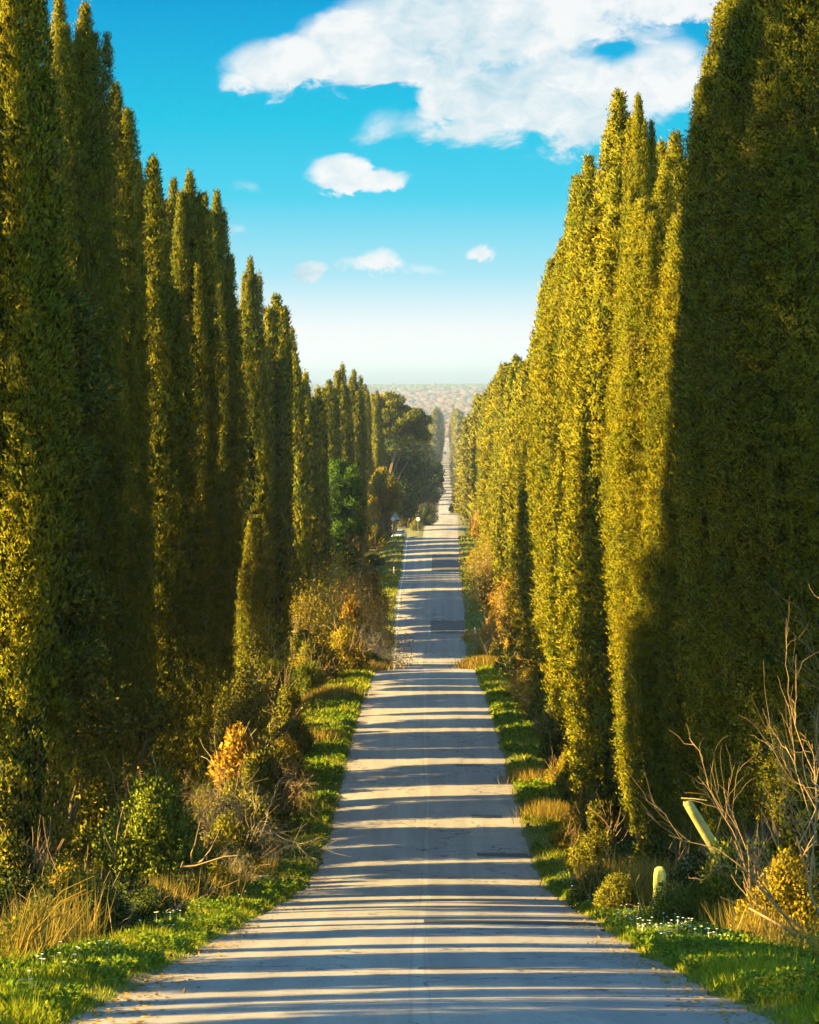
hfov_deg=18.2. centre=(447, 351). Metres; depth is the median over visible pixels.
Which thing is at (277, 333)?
cypress tree
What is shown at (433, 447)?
cypress tree
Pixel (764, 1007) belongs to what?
fallen leaves
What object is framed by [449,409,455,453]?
cypress tree
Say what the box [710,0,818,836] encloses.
cypress tree
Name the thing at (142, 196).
cypress tree
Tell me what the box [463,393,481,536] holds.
cypress tree
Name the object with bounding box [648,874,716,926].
leafy shrub
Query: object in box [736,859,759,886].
leafy shrub
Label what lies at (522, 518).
cypress tree
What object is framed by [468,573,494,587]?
leafy shrub
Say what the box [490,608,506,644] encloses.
leafy shrub
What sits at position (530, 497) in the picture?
cypress tree
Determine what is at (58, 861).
leafy shrub
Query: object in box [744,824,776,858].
leafy shrub
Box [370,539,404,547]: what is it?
side road
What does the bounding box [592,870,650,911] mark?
leafy shrub
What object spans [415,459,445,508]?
holm oak
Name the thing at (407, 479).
holm oak
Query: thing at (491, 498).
cypress tree
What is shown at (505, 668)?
leafy shrub
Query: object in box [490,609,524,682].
young oak
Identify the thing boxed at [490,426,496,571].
cypress tree
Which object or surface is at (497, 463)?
cypress tree
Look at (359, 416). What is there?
cypress tree
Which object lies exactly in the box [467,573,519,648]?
young oak
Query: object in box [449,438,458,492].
cypress tree
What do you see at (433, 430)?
cypress tree
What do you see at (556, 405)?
cypress tree
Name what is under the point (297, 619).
young oak
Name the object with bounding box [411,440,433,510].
cypress tree
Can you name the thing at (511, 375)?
cypress tree
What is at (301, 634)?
leafy shrub
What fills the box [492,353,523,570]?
cypress tree
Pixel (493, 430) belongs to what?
cypress tree
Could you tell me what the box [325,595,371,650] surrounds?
leafy shrub
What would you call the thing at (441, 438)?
cypress tree
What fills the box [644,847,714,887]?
leafy shrub
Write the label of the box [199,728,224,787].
leafy shrub
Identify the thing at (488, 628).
young oak
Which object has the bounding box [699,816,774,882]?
leafy shrub
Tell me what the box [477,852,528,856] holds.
road repair
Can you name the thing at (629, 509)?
cypress tree
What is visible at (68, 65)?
cypress tree
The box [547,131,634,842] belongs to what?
cypress tree
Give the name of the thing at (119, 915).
leafy shrub
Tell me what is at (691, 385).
cypress tree
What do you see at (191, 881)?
leafy shrub
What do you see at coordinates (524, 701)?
leafy shrub
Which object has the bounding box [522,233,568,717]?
cypress tree
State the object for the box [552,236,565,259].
cypress tree
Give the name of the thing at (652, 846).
leafy shrub
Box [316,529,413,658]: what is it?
young oak
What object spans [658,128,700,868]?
cypress tree
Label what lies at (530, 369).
cypress tree
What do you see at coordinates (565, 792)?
leafy shrub
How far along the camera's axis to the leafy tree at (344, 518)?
177.29 m
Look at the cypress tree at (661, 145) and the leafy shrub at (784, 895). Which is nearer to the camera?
the leafy shrub at (784, 895)
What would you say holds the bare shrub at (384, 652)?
on the ground at (132, 982)
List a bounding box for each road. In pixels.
[68,437,778,1023]
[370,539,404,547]
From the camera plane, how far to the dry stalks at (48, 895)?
36.08 m
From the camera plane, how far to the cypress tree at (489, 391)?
266.68 m
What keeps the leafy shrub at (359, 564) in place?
on the ground at (132, 982)
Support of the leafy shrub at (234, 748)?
on the ground at (132, 982)
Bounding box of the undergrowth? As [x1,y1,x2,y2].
[0,667,818,963]
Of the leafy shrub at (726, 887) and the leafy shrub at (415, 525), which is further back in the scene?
the leafy shrub at (415, 525)
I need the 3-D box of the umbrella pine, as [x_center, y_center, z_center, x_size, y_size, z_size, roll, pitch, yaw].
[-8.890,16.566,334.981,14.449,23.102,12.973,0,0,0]
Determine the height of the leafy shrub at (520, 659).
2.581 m
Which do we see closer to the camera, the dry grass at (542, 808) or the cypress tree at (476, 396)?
the dry grass at (542, 808)
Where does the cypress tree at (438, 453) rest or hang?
on the ground at (132, 982)
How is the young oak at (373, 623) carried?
on the ground at (132, 982)
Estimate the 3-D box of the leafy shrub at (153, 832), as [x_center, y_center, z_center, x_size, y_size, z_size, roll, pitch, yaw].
[-5.561,9.351,48.236,2.623,3.390,4.129,0,0,-14]
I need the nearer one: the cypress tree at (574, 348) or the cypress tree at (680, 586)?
the cypress tree at (680, 586)
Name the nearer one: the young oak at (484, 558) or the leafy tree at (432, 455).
the young oak at (484, 558)
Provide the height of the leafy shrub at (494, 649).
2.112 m
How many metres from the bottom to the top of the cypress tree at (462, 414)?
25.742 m
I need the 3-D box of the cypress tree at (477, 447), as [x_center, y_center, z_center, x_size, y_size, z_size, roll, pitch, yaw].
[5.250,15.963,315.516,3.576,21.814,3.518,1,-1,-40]
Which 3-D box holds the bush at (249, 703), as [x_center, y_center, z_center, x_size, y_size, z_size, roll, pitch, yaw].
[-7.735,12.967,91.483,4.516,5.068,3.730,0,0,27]
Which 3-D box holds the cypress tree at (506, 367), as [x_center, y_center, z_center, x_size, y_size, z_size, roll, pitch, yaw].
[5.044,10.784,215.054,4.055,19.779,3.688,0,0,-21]
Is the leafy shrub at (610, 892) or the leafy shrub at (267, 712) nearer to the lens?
the leafy shrub at (610, 892)
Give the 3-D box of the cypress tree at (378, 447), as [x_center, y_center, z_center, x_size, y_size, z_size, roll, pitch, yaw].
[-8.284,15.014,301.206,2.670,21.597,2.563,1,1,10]
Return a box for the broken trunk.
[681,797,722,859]
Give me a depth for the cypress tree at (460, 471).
468.48 m
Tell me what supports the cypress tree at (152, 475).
on the ground at (132, 982)
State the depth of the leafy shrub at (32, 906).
32.92 m
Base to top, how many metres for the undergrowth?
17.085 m
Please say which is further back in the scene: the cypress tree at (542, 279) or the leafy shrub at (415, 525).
the leafy shrub at (415, 525)
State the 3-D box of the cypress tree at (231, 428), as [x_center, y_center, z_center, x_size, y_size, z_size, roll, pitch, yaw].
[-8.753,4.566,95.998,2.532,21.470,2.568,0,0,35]
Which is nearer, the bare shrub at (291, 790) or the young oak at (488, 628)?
the bare shrub at (291, 790)
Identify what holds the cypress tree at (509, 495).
on the ground at (132, 982)
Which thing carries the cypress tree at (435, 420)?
on the ground at (132, 982)
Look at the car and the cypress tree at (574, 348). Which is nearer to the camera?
the cypress tree at (574, 348)
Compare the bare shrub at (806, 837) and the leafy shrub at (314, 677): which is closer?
the bare shrub at (806, 837)
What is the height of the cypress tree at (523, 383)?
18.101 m
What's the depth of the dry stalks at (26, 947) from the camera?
30.00 m
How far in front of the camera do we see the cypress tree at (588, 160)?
100.40 m
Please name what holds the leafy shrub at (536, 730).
on the ground at (132, 982)
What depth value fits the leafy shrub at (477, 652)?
141.88 m
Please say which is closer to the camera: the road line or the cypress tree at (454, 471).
the road line
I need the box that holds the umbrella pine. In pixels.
[369,390,433,481]
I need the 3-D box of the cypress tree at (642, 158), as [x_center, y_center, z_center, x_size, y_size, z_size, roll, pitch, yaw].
[4.872,3.649,63.834,1.815,20.334,1.872,0,0,-19]
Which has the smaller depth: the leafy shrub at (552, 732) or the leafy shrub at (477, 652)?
the leafy shrub at (552, 732)
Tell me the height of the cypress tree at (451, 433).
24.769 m
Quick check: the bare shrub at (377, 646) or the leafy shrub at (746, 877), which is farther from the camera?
the bare shrub at (377, 646)
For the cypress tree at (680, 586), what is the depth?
52.99 m
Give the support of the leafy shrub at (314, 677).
on the ground at (132, 982)
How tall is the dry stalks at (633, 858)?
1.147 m
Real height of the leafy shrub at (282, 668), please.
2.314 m
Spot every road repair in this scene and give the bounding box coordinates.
[418,967,672,972]
[424,919,595,925]
[430,620,464,633]
[431,554,459,571]
[455,764,484,766]
[471,814,501,817]
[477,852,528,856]
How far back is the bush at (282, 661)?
111.63 m
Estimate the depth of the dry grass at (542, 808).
44.11 m
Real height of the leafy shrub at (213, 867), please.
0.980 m
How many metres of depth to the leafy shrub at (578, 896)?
46.86 m
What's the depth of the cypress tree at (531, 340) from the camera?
150.01 m
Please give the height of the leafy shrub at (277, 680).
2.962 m
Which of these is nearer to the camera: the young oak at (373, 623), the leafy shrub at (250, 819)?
the leafy shrub at (250, 819)
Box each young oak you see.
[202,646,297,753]
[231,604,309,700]
[284,568,359,645]
[309,558,370,649]
[310,598,367,644]
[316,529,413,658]
[325,576,419,666]
[333,537,392,624]
[451,518,495,605]
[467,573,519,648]
[468,581,505,650]
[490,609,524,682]
[496,645,546,717]
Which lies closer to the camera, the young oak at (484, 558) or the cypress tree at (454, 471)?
the young oak at (484, 558)
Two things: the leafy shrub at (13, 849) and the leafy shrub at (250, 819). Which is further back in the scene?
the leafy shrub at (250, 819)
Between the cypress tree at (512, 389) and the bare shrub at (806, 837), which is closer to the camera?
the bare shrub at (806, 837)
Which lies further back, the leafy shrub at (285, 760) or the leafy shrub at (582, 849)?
the leafy shrub at (285, 760)
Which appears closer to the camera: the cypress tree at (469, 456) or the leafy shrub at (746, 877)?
the leafy shrub at (746, 877)
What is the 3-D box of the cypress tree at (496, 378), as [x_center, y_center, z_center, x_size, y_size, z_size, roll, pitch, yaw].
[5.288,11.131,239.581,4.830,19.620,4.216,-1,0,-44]
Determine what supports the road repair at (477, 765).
on the road at (362, 943)
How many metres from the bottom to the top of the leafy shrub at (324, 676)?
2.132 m
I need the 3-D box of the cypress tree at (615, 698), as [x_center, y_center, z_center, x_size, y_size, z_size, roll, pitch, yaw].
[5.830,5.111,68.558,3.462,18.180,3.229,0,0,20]
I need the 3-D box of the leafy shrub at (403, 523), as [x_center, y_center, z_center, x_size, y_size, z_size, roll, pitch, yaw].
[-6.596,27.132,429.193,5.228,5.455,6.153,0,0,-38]
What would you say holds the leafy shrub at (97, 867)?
on the ground at (132, 982)
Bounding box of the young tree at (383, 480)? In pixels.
[367,465,404,536]
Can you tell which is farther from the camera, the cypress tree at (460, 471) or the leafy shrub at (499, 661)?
the cypress tree at (460, 471)
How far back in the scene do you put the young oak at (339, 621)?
143.55 m
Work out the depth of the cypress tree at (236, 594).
113.07 m
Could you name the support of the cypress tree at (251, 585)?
on the ground at (132, 982)
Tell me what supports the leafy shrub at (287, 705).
on the ground at (132, 982)
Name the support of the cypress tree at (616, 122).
on the ground at (132, 982)
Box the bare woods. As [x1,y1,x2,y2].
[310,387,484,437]
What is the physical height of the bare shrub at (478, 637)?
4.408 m
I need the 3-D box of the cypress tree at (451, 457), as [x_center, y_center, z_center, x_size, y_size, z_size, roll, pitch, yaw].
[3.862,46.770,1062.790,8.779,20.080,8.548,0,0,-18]
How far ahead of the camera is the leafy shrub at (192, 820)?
58.09 m
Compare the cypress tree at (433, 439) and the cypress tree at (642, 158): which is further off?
the cypress tree at (433, 439)
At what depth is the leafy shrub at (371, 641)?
174.65 m
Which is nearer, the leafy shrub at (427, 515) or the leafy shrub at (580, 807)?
the leafy shrub at (580, 807)
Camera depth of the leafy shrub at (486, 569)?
221.54 m
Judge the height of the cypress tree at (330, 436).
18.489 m
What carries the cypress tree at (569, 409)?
on the ground at (132, 982)
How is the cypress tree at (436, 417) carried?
on the ground at (132, 982)
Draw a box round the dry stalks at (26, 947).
[0,874,93,958]
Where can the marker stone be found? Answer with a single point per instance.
(659, 872)
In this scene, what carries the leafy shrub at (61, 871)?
on the ground at (132, 982)
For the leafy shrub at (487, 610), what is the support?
on the ground at (132, 982)
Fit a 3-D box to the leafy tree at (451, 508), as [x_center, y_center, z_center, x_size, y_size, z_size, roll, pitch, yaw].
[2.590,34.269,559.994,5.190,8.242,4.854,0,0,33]
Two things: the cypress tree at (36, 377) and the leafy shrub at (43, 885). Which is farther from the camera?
the cypress tree at (36, 377)
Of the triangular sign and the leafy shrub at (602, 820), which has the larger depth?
the triangular sign
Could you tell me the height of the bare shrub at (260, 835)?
4.268 m
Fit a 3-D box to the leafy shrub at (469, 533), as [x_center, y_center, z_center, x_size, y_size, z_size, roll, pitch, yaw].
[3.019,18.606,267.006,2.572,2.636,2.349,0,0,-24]
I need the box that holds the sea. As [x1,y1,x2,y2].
[298,355,526,384]
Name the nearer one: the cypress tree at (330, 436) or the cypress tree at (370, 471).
the cypress tree at (330, 436)
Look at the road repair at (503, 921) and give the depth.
39.92 m
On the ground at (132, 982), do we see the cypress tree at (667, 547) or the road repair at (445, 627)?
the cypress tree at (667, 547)
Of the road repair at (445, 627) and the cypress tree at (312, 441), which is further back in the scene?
the road repair at (445, 627)
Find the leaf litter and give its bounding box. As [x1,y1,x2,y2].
[74,671,772,1023]
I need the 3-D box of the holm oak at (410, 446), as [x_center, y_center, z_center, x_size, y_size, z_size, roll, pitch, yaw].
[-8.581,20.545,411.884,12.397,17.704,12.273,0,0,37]
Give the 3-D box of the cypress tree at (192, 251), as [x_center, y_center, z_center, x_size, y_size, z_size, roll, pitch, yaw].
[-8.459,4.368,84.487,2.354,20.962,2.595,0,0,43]
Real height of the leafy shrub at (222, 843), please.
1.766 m
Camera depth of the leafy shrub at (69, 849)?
49.96 m
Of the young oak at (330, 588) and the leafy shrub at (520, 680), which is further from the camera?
the young oak at (330, 588)
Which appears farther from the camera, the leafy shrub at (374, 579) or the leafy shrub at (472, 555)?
the leafy shrub at (472, 555)
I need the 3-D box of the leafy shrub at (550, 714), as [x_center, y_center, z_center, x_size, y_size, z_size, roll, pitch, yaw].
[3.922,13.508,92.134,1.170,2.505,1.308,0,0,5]
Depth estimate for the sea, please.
14466.82 m
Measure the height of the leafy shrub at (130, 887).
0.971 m
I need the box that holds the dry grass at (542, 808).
[0,628,818,959]
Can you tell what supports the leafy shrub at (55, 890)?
on the ground at (132, 982)
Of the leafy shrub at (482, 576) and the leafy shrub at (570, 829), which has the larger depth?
the leafy shrub at (482, 576)
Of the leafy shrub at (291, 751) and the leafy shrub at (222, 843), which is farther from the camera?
the leafy shrub at (291, 751)
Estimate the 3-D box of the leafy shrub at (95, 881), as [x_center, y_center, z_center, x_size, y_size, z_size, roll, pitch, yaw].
[-5.402,8.260,37.996,1.558,1.306,1.423,0,0,-24]
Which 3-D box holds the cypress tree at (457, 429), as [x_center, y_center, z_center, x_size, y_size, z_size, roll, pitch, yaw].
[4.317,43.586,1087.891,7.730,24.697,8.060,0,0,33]
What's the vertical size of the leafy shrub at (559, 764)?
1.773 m
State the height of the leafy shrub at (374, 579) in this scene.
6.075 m
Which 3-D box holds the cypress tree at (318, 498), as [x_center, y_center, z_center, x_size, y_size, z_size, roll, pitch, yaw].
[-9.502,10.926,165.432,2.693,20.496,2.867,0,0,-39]
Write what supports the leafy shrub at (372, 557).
on the ground at (132, 982)
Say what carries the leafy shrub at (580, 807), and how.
on the ground at (132, 982)
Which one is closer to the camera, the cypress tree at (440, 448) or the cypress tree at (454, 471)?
the cypress tree at (454, 471)
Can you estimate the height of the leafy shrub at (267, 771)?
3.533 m
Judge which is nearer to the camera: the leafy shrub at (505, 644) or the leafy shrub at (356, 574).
the leafy shrub at (505, 644)
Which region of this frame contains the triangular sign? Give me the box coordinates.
[392,512,399,537]
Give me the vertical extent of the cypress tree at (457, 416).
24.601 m
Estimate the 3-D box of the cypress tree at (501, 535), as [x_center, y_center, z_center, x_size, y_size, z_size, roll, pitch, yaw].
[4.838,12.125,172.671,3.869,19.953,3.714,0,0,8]
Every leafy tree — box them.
[326,458,368,600]
[422,434,438,461]
[448,495,455,513]
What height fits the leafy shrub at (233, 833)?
1.960 m
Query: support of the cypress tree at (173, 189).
on the ground at (132, 982)
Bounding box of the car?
[391,529,406,536]
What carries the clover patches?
on the ground at (132, 982)
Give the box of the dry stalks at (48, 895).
[30,884,79,913]
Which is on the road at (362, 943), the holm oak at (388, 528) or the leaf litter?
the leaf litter
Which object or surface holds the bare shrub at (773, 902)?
on the ground at (132, 982)
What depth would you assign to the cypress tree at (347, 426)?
214.89 m
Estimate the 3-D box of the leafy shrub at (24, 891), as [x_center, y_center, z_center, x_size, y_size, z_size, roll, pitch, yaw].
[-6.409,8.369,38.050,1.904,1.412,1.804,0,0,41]
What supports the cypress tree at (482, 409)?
on the ground at (132, 982)
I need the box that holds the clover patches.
[0,685,818,1023]
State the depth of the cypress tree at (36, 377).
50.74 m
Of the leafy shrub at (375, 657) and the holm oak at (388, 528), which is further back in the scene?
the holm oak at (388, 528)
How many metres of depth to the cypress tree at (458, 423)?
1105.96 m
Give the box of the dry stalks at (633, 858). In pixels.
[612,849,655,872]
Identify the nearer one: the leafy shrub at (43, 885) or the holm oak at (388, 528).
the leafy shrub at (43, 885)
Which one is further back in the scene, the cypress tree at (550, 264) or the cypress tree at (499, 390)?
the cypress tree at (499, 390)
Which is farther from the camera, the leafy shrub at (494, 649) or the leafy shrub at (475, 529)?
the leafy shrub at (475, 529)
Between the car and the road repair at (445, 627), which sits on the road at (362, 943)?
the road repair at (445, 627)
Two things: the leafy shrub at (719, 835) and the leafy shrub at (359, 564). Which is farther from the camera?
the leafy shrub at (359, 564)
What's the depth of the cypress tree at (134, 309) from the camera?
66.74 m
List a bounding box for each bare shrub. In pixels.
[96,757,277,874]
[182,757,350,871]
[183,753,330,828]
[213,836,283,882]
[349,614,410,667]
[365,636,403,666]
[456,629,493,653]
[624,573,818,946]
[692,702,818,902]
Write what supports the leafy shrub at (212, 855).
on the ground at (132, 982)
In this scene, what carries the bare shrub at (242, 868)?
on the ground at (132, 982)
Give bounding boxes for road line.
[393,538,407,663]
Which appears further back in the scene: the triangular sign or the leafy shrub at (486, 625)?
the triangular sign
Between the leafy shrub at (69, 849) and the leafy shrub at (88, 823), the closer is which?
the leafy shrub at (69, 849)
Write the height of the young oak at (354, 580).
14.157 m
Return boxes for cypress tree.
[0,0,88,848]
[43,0,116,824]
[64,0,148,821]
[97,81,161,792]
[136,151,206,815]
[136,158,174,689]
[136,174,169,716]
[162,174,204,743]
[169,167,224,788]
[202,188,249,743]
[227,296,240,684]
[231,255,275,684]
[260,335,282,660]
[263,292,297,663]
[280,325,312,650]
[297,364,322,575]
[301,367,325,614]
[311,385,335,602]
[321,379,342,582]
[325,393,335,462]
[332,361,356,578]
[347,368,368,560]
[363,384,375,539]
[370,388,385,531]
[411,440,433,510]
[428,443,436,460]
[429,426,440,458]
[430,435,438,451]
[431,443,440,491]
[432,417,442,464]
[434,407,442,445]
[434,414,442,463]
[438,435,442,462]
[439,420,444,458]
[448,468,459,513]
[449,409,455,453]
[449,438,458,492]
[449,441,454,483]
[450,413,461,445]
[450,418,458,462]
[450,426,460,471]
[450,447,461,513]
[451,450,460,489]
[453,410,464,421]
[453,420,462,440]
[457,414,472,525]
[458,427,464,515]
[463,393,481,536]
[464,400,478,532]
[466,413,472,523]
[470,392,482,412]
[473,404,481,515]
[474,381,499,553]
[475,382,492,497]
[475,397,488,510]
[476,416,480,508]
[480,366,505,498]
[484,370,498,427]
[485,363,509,537]
[487,408,495,515]
[488,407,505,582]
[488,420,496,525]
[489,369,507,551]
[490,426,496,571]
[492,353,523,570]
[492,365,516,612]
[492,405,513,620]
[500,351,528,620]
[500,361,539,684]
[502,382,516,569]
[511,355,531,618]
[516,274,545,444]
[518,283,544,647]
[518,339,535,637]
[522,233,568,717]
[523,265,560,727]
[523,271,553,664]
[525,319,536,362]
[528,347,542,665]
[533,241,562,402]
[537,165,598,720]
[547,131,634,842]
[548,201,593,758]
[549,86,634,795]
[549,238,568,509]
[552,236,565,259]
[555,117,656,738]
[563,152,596,246]
[595,173,695,838]
[598,209,693,849]
[604,559,698,848]
[607,92,658,843]
[607,135,668,841]
[638,51,725,865]
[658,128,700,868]
[665,282,760,845]
[666,0,760,843]
[696,0,781,847]
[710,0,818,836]
[739,394,816,763]
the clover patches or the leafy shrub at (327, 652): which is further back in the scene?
the leafy shrub at (327, 652)
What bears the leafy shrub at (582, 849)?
on the ground at (132, 982)
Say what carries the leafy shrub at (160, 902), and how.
on the ground at (132, 982)
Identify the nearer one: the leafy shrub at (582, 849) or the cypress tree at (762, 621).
the cypress tree at (762, 621)
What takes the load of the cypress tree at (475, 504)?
on the ground at (132, 982)
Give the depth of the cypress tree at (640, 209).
61.17 m
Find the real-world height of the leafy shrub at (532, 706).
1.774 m
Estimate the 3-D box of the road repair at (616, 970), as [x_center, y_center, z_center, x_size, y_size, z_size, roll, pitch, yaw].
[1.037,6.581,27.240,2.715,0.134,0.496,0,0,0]
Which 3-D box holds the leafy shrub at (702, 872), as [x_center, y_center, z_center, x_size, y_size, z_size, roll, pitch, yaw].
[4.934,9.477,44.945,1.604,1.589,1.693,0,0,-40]
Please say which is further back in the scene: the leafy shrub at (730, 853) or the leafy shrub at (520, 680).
the leafy shrub at (520, 680)
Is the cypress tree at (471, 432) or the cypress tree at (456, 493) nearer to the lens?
the cypress tree at (471, 432)
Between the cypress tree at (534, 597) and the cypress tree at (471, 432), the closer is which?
the cypress tree at (534, 597)
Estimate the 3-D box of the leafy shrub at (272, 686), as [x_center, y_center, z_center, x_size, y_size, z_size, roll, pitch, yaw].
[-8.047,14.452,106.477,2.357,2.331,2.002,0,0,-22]
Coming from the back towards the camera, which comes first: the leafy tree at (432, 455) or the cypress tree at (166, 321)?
the leafy tree at (432, 455)
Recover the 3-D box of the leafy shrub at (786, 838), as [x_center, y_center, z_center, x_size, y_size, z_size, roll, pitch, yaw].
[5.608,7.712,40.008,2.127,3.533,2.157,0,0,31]
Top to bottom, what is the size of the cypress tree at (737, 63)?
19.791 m
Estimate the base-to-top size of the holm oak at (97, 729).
6.534 m
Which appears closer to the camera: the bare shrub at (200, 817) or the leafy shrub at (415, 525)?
the bare shrub at (200, 817)
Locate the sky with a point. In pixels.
(399, 172)
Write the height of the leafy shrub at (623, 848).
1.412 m
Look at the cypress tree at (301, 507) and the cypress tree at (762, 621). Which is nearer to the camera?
the cypress tree at (762, 621)
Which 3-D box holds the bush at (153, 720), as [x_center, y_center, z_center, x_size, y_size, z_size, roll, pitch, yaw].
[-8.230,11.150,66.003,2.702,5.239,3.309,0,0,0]
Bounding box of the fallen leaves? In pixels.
[12,719,818,1023]
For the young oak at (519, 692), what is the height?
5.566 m
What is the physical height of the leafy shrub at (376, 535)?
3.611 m
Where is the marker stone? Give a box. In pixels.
[653,867,665,903]
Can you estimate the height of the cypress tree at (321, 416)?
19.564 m
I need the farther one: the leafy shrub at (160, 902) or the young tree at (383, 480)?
the young tree at (383, 480)
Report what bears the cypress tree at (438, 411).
on the ground at (132, 982)
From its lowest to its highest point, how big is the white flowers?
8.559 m
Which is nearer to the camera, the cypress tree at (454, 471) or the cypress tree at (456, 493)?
the cypress tree at (456, 493)
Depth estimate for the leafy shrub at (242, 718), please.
90.36 m
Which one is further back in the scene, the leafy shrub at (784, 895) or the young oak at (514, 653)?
the young oak at (514, 653)
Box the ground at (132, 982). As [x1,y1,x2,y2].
[0,502,814,1023]
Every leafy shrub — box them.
[0,760,70,867]
[0,817,62,890]
[0,861,58,923]
[0,884,76,929]
[0,903,63,946]
[18,874,55,892]
[29,792,96,872]
[34,849,109,888]
[37,854,93,887]
[47,865,136,916]
[58,883,156,940]
[68,804,128,870]
[85,862,117,887]
[90,752,237,888]
[104,872,181,906]
[123,884,207,921]
[155,867,237,909]
[182,807,217,847]
[195,828,226,871]
[199,720,270,793]
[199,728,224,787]
[199,859,244,894]
[200,809,264,876]
[205,825,249,878]
[208,766,247,821]
[210,698,272,751]
[219,792,279,860]
[226,721,309,837]
[233,730,313,805]
[236,672,282,714]
[251,654,295,702]
[254,705,276,731]
[265,659,294,678]
[266,674,308,741]
[270,724,314,779]
[272,716,320,753]
[285,619,350,680]
[288,615,330,660]
[288,626,332,670]
[288,654,323,697]
[289,654,331,683]
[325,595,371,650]
[328,619,380,671]
[348,563,392,623]
[350,546,367,577]
[352,570,361,581]
[358,535,374,555]
[363,551,385,566]
[365,650,390,663]
[366,514,387,548]
[366,616,395,657]
[397,507,420,527]
[409,519,423,530]
[414,502,439,525]
[464,525,475,537]
[465,547,479,564]
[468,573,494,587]
[468,646,490,657]
[469,508,481,539]
[476,555,494,576]
[478,579,495,604]
[480,608,496,645]
[482,600,495,621]
[484,639,503,656]
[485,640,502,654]
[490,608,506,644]
[490,641,517,677]
[492,646,503,657]
[492,648,507,670]
[501,608,521,652]
[510,663,532,699]
[513,645,526,674]
[517,686,533,714]
[519,689,549,740]
[523,692,543,722]
[537,715,571,769]
[539,746,578,783]
[542,695,559,738]
[542,808,588,852]
[552,755,579,800]
[557,861,611,908]
[561,830,613,871]
[568,778,619,828]
[572,791,635,849]
[591,835,639,870]
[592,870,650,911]
[618,830,700,879]
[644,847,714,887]
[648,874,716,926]
[674,821,745,863]
[693,864,757,926]
[695,848,731,882]
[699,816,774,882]
[720,831,818,941]
[722,734,818,901]
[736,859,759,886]
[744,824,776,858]
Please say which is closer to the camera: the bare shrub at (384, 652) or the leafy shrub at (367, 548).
the bare shrub at (384, 652)
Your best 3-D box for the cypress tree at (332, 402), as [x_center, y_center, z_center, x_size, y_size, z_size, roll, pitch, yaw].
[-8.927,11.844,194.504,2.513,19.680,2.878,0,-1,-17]
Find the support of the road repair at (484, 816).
on the road at (362, 943)
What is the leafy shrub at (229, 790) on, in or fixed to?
on the ground at (132, 982)
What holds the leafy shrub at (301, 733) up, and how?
on the ground at (132, 982)
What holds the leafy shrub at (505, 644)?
on the ground at (132, 982)
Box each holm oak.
[0,252,126,744]
[2,633,134,863]
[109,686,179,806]
[371,470,398,537]
[384,435,435,529]
[384,442,426,528]
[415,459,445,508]
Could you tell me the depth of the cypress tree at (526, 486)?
108.53 m
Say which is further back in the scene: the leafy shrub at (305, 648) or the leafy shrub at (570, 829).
the leafy shrub at (305, 648)
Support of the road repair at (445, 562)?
on the road at (362, 943)
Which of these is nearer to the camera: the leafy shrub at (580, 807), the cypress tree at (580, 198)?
the leafy shrub at (580, 807)
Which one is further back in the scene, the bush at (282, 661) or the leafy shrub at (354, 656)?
the leafy shrub at (354, 656)
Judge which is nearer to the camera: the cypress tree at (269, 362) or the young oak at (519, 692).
the young oak at (519, 692)
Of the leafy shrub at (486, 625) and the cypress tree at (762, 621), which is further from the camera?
the leafy shrub at (486, 625)
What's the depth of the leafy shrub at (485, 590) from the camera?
203.68 m
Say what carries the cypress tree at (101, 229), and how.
on the ground at (132, 982)
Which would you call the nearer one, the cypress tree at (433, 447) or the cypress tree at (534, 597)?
the cypress tree at (534, 597)
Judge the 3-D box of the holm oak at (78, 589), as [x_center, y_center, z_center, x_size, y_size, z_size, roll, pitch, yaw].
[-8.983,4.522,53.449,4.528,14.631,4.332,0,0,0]
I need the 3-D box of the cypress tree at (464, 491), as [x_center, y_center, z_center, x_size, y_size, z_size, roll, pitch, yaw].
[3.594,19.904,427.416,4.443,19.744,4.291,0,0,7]
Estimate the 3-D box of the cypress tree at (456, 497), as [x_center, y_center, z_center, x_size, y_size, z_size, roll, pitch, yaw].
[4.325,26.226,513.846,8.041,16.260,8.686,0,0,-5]
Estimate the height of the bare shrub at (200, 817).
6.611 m
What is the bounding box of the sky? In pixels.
[21,0,720,354]
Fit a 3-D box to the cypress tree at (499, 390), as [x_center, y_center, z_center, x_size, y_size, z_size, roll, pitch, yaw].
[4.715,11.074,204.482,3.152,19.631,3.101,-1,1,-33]
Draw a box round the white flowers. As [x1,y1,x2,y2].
[18,877,729,986]
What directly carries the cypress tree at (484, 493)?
on the ground at (132, 982)
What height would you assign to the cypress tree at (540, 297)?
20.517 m

